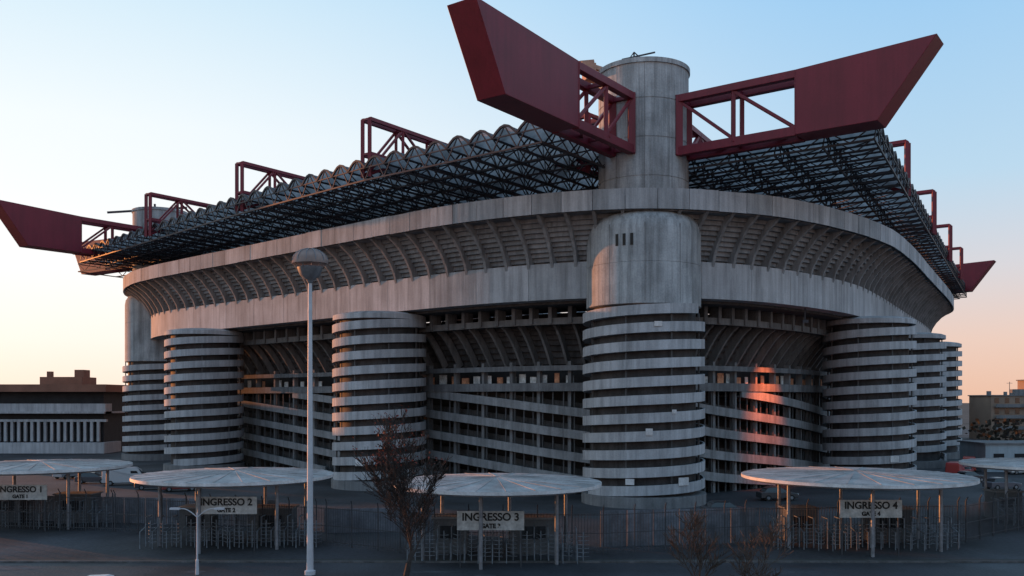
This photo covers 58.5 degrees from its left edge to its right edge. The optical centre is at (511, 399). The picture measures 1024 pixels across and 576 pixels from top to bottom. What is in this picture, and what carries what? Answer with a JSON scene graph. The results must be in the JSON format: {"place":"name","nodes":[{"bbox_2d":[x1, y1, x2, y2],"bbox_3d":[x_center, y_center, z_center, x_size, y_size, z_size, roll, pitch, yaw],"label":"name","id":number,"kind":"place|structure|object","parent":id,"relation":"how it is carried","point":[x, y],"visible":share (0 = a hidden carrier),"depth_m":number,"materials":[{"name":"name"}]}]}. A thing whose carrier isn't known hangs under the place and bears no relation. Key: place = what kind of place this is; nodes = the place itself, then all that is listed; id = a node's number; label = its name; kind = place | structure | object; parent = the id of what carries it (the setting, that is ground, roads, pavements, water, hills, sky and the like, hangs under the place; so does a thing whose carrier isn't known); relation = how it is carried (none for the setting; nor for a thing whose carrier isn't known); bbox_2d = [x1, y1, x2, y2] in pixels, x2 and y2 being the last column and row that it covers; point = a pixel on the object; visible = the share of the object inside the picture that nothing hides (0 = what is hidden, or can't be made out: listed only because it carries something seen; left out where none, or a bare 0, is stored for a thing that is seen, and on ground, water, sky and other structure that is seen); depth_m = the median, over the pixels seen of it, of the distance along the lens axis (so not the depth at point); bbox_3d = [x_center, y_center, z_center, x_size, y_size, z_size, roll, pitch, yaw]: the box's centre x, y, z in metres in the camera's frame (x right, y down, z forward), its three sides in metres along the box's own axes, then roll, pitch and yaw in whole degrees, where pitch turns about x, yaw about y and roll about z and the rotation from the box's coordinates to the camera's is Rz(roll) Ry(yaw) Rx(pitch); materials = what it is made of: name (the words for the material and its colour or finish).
{"place":"outdoors","nodes":[
{"label":"outdoors","id":0,"kind":"place"},
{"bbox_2d":[0,403,1023,560],"bbox_3d":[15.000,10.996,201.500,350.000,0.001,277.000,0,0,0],"label":"plaza","id":1,"kind":"structure","parent":0,"point":[26,542],"depth_m":75.12,"materials":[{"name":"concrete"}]},
{"bbox_2d":[0,485,46,530],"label":"entrance sign","id":2,"kind":"object","parent":1,"relation":"on","point":[23,492],"visible":1,"depth_m":76.25,"materials":[{"name":"metal"}]},
{"bbox_2d":[0,491,102,522],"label":"ticket booth","id":3,"kind":"object","parent":1,"relation":"on","point":[91,494],"visible":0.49,"depth_m":81.66,"materials":[{"name":"grey metal"}]},
{"bbox_2d":[0,500,82,510],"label":"windows","id":4,"kind":"structure","parent":3,"relation":"in","point":[11,502],"depth_m":81.72,"materials":[{"name":"black glass"}]},
{"bbox_2d":[0,499,111,528],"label":"entrance turnstiles","id":5,"kind":"object","parent":1,"relation":"on","point":[19,522],"visible":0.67,"depth_m":78.94,"materials":[{"name":"grey metal"}]},
{"bbox_2d":[0,392,127,450],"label":"building","id":6,"kind":"structure","parent":1,"relation":"on","point":[110,429],"depth_m":187.00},
{"bbox_2d":[0,404,126,453],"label":"parapet","id":7,"kind":"structure","parent":6,"relation":"attached to","point":[58,447],"depth_m":185.00,"materials":[{"name":"concrete"}]},
{"bbox_2d":[0,419,107,440],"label":"fins","id":8,"kind":"object","parent":7,"relation":"attached to","point":[51,421],"visible":1,"depth_m":185.95,"materials":[{"name":"grey concrete"}]},
{"bbox_2d":[0,384,127,391],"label":"roof slab","id":9,"kind":"structure","parent":6,"relation":"on","point":[59,388],"depth_m":184.50,"materials":[{"name":"concrete"}]},
{"bbox_2d":[40,370,95,383],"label":"roof plant room","id":10,"kind":"object","parent":9,"relation":"on","point":[81,377],"visible":0.88,"depth_m":196.50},
{"bbox_2d":[52,473,77,478],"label":"parked car","id":11,"kind":"object","parent":1,"relation":"on","point":[58,476],"visible":0.47,"depth_m":126.33,"materials":[{"name":"paint"}]},
{"bbox_2d":[0,459,132,529],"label":"entrance canopy","id":12,"kind":"object","parent":1,"relation":"on","point":[15,468],"visible":0.94,"depth_m":78.07,"materials":[{"name":"white metal"}]},
{"bbox_2d":[74,472,102,483],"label":"parked car","id":13,"kind":"object","parent":1,"relation":"on","point":[91,477],"visible":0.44,"depth_m":119.20,"materials":[{"name":"paint"}]},
{"bbox_2d":[102,467,143,485],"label":"parked van","id":14,"kind":"object","parent":1,"relation":"on","point":[123,475],"visible":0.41,"depth_m":117.05,"materials":[{"name":"paint"}]},
{"bbox_2d":[134,483,155,489],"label":"parked car","id":15,"kind":"object","parent":1,"relation":"on","point":[140,486],"visible":0.35,"depth_m":110.67,"materials":[{"name":"paint"}]},
{"bbox_2d":[162,487,194,491],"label":"parked car","id":16,"kind":"object","parent":1,"relation":"on","point":[168,489],"visible":0.36,"depth_m":108.73,"materials":[{"name":"paint"}]},
{"bbox_2d":[196,497,256,551],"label":"entrance sign","id":17,"kind":"object","parent":1,"relation":"on","point":[239,505],"visible":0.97,"depth_m":65.91,"materials":[{"name":"metal"}]},
{"bbox_2d":[139,514,321,548],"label":"entrance turnstiles","id":18,"kind":"object","parent":1,"relation":"on","point":[216,530],"visible":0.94,"depth_m":68.36,"materials":[{"name":"grey metal"}]},
{"bbox_2d":[130,467,333,553],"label":"entrance canopy","id":19,"kind":"object","parent":1,"relation":"on","point":[229,477],"visible":0.92,"depth_m":67.03,"materials":[{"name":"white metal"}]},
{"bbox_2d":[177,504,298,540],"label":"ticket booth","id":20,"kind":"object","parent":1,"relation":"on","point":[183,513],"visible":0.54,"depth_m":71.31,"materials":[{"name":"metal"}]},
{"bbox_2d":[185,515,281,526],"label":"windows","id":21,"kind":"structure","parent":20,"relation":"in","point":[190,517],"depth_m":71.05,"materials":[{"name":"black glass"}]},
{"bbox_2d":[28,496,754,546],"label":"hoarding wall","id":22,"kind":"structure","parent":1,"relation":"on","point":[613,525],"depth_m":70.06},
{"bbox_2d":[431,513,554,553],"bbox_3d":[-1.270,9.690,66.150,9.020,2.620,2.600,0,0,0],"label":"ticket booth","id":23,"kind":"object","parent":1,"relation":"on","point":[445,523],"visible":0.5,"depth_m":65.00,"materials":[{"name":"metal"}]},
{"bbox_2d":[440,526,545,538],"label":"windows","id":24,"kind":"structure","parent":23,"relation":"in","point":[447,529],"depth_m":64.91,"materials":[{"name":"black glass"}]},
{"bbox_2d":[407,524,588,563],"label":"entrance turnstiles","id":25,"kind":"object","parent":1,"relation":"on","point":[513,544],"visible":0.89,"depth_m":62.24,"materials":[{"name":"grey metal"}]},
{"bbox_2d":[0,0,995,508],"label":"football stadium","id":26,"kind":"object","parent":1,"relation":"on","point":[678,354],"visible":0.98,"depth_m":110.22,"materials":[{"name":"concrete"}]},
{"bbox_2d":[801,308,808,322],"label":"floodlight","id":27,"kind":"object","parent":26,"relation":"attached to","point":[804,321],"visible":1,"depth_m":109.06,"materials":[{"name":"metal"}]},
{"bbox_2d":[394,472,601,569],"bbox_3d":[-1.100,8.205,64.500,14.800,5.590,14.800,0,0,0],"label":"entrance canopy","id":28,"kind":"object","parent":1,"relation":"on","point":[488,484],"visible":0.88,"depth_m":60.96,"materials":[{"name":"white metal"}]},
{"bbox_2d":[0,489,1023,553],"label":"perimeter fence","id":29,"kind":"object","parent":1,"relation":"on","point":[1003,516],"visible":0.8,"depth_m":70.11,"materials":[{"name":"metal"}]},
{"bbox_2d":[700,500,743,513],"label":"parked car","id":30,"kind":"object","parent":1,"relation":"on","point":[713,504],"visible":0.3,"depth_m":85.30,"materials":[{"name":"paint"}]},
{"bbox_2d":[756,486,798,500],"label":"parked car","id":31,"kind":"object","parent":1,"relation":"on","point":[767,493],"visible":0.94,"depth_m":99.22,"materials":[{"name":"paint"}]},
{"bbox_2d":[777,505,913,541],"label":"ticket booth","id":32,"kind":"object","parent":1,"relation":"on","point":[813,513],"visible":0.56,"depth_m":70.80,"materials":[{"name":"metal"}]},
{"bbox_2d":[794,516,903,527],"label":"windows","id":33,"kind":"structure","parent":32,"relation":"in","point":[892,520],"depth_m":70.41,"materials":[{"name":"black glass"}]},
{"bbox_2d":[741,466,979,556],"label":"entrance canopy","id":34,"kind":"object","parent":1,"relation":"on","point":[857,478],"visible":0.92,"depth_m":66.01,"materials":[{"name":"white metal"}]},
{"bbox_2d":[769,515,964,550],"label":"entrance turnstiles","id":35,"kind":"object","parent":1,"relation":"on","point":[911,536],"visible":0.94,"depth_m":67.58,"materials":[{"name":"grey metal"}]},
{"bbox_2d":[839,500,901,554],"bbox_3d":[25.400,9.050,64.770,4.400,3.900,0.210,0,0,0],"label":"entrance sign","id":36,"kind":"object","parent":1,"relation":"on","point":[862,508],"visible":0.91,"depth_m":64.69,"materials":[{"name":"metal"}]},
{"bbox_2d":[945,461,964,472],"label":"parked van","id":37,"kind":"object","parent":1,"relation":"on","point":[953,467],"visible":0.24,"depth_m":125.94,"materials":[{"name":"paint"}]},
{"bbox_2d":[964,465,973,471],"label":"parked car","id":38,"kind":"object","parent":1,"relation":"on","point":[967,468],"visible":0.19,"depth_m":131.57,"materials":[{"name":"paint"}]},
{"bbox_2d":[963,456,976,471],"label":"parked van","id":39,"kind":"object","parent":1,"relation":"on","point":[968,457],"visible":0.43,"depth_m":137.92,"materials":[{"name":"paint"}]},
{"bbox_2d":[957,471,983,481],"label":"parked car","id":40,"kind":"object","parent":1,"relation":"on","point":[974,474],"visible":0.4,"depth_m":121.36,"materials":[{"name":"paint"}]},
{"bbox_2d":[958,418,1023,439],"bbox_3d":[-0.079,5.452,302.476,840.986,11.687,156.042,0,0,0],"label":"distant trees","id":41,"kind":"object","parent":1,"relation":"on","point":[997,432],"visible":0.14,"depth_m":233.48,"materials":[{"name":"green plant"}]},
{"bbox_2d":[959,457,1023,523],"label":"entrance canopy","id":42,"kind":"object","parent":1,"relation":"on","point":[1007,464],"visible":0.95,"depth_m":81.89,"materials":[{"name":"white metal"}]},
{"bbox_2d":[982,477,1021,489],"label":"parked car","id":43,"kind":"object","parent":1,"relation":"on","point":[996,482],"visible":0.79,"depth_m":111.25,"materials":[{"name":"paint"}]},
{"bbox_2d":[982,489,1023,519],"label":"ticket booth","id":44,"kind":"object","parent":1,"relation":"on","point":[989,493],"visible":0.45,"depth_m":83.80,"materials":[{"name":"grey metal"}]},
{"bbox_2d":[994,497,1019,523],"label":"entrance turnstiles","id":45,"kind":"object","parent":1,"relation":"on","point":[998,508],"visible":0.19,"depth_m":80.76,"materials":[{"name":"grey metal"}]},
{"bbox_2d":[1004,470,1023,474],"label":"parked car","id":46,"kind":"object","parent":1,"relation":"on","point":[1015,472],"visible":0.34,"depth_m":133.94,"materials":[{"name":"paint"}]},
{"bbox_2d":[0,563,1023,575],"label":"road","id":47,"kind":"structure","parent":0,"point":[538,569],"depth_m":59.20,"materials":[{"name":"grey asphalt"}]},
{"bbox_2d":[88,574,113,575],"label":"parked car","id":48,"kind":"object","parent":47,"relation":"on","point":[102,575],"visible":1,"depth_m":49.54,"materials":[{"name":"paint"}]},
{"bbox_2d":[169,508,224,574],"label":"twin street lamp","id":49,"kind":"object","parent":47,"relation":"on","point":[197,562],"visible":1,"depth_m":57.45,"materials":[{"name":"metal"}]},
{"bbox_2d":[292,248,327,575],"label":"street lamp","id":50,"kind":"object","parent":47,"relation":"on","point":[310,262],"visible":1,"depth_m":57.34,"materials":[{"name":"metal"}]},
{"bbox_2d":[348,405,452,575],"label":"bare tree","id":51,"kind":"object","parent":47,"relation":"on","point":[391,472],"visible":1,"depth_m":49.95,"materials":[{"name":"brown plant"}]},
{"bbox_2d":[0,565,817,575],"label":"asphalt patches","id":52,"kind":"object","parent":47,"relation":"on","point":[16,567],"visible":0.9,"depth_m":58.49,"materials":[{"name":"grey asphalt"}]},
{"bbox_2d":[457,511,523,566],"bbox_3d":[-1.400,9.150,59.952,4.400,3.700,0.210,0,0,0],"label":"entrance sign","id":53,"kind":"object","parent":47,"relation":"on","point":[498,520],"visible":0.94,"depth_m":59.87,"materials":[{"name":"metal"}]},
{"bbox_2d":[0,561,1023,562],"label":"kerb","id":54,"kind":"structure","parent":47,"relation":"on","point":[505,562],"depth_m":61.58,"materials":[{"name":"concrete"}]},
{"bbox_2d":[662,507,736,575],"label":"bare tree","id":55,"kind":"object","parent":47,"relation":"on","point":[697,522],"visible":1,"depth_m":45.73,"materials":[{"name":"brown plant"}]},
{"bbox_2d":[723,516,796,575],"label":"bare tree","id":56,"kind":"object","parent":47,"relation":"on","point":[749,557],"visible":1,"depth_m":44.94,"materials":[{"name":"brown plant"}]},
{"bbox_2d":[0,0,1023,402],"label":"sky","id":57,"kind":"structure","parent":0,"point":[105,105],"materials":[{"name":"blue"}]},
{"bbox_2d":[960,442,1023,471],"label":"walls","id":58,"kind":"structure","parent":0,"point":[987,450],"depth_m":139.00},
{"bbox_2d":[957,440,1023,443],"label":"roof","id":59,"kind":"structure","parent":58,"relation":"on","point":[995,441],"depth_m":143.18,"materials":[{"name":"concrete"}]},
{"bbox_2d":[993,454,1023,457],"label":"windows","id":60,"kind":"structure","parent":58,"relation":"attached to","point":[1002,455],"depth_m":138.92,"materials":[{"name":"black glass"}]},
{"bbox_2d":[969,396,1023,439],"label":"walls","id":61,"kind":"structure","parent":0,"point":[982,409],"depth_m":250.19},
{"bbox_2d":[968,382,1023,429],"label":"balconies and roof","id":62,"kind":"structure","parent":61,"relation":"on","point":[1016,392],"depth_m":247.63,"materials":[{"name":"concrete"}]},
{"bbox_2d":[995,398,1019,435],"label":"windows","id":63,"kind":"structure","parent":61,"relation":"attached to","point":[1017,400],"depth_m":248.71,"materials":[{"name":"grey glass"}]},
{"bbox_2d":[1017,381,1023,388],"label":"walls","id":64,"kind":"structure","parent":0,"point":[1020,384],"depth_m":265.39,"materials":[{"name":"orange paint"}]}
]}

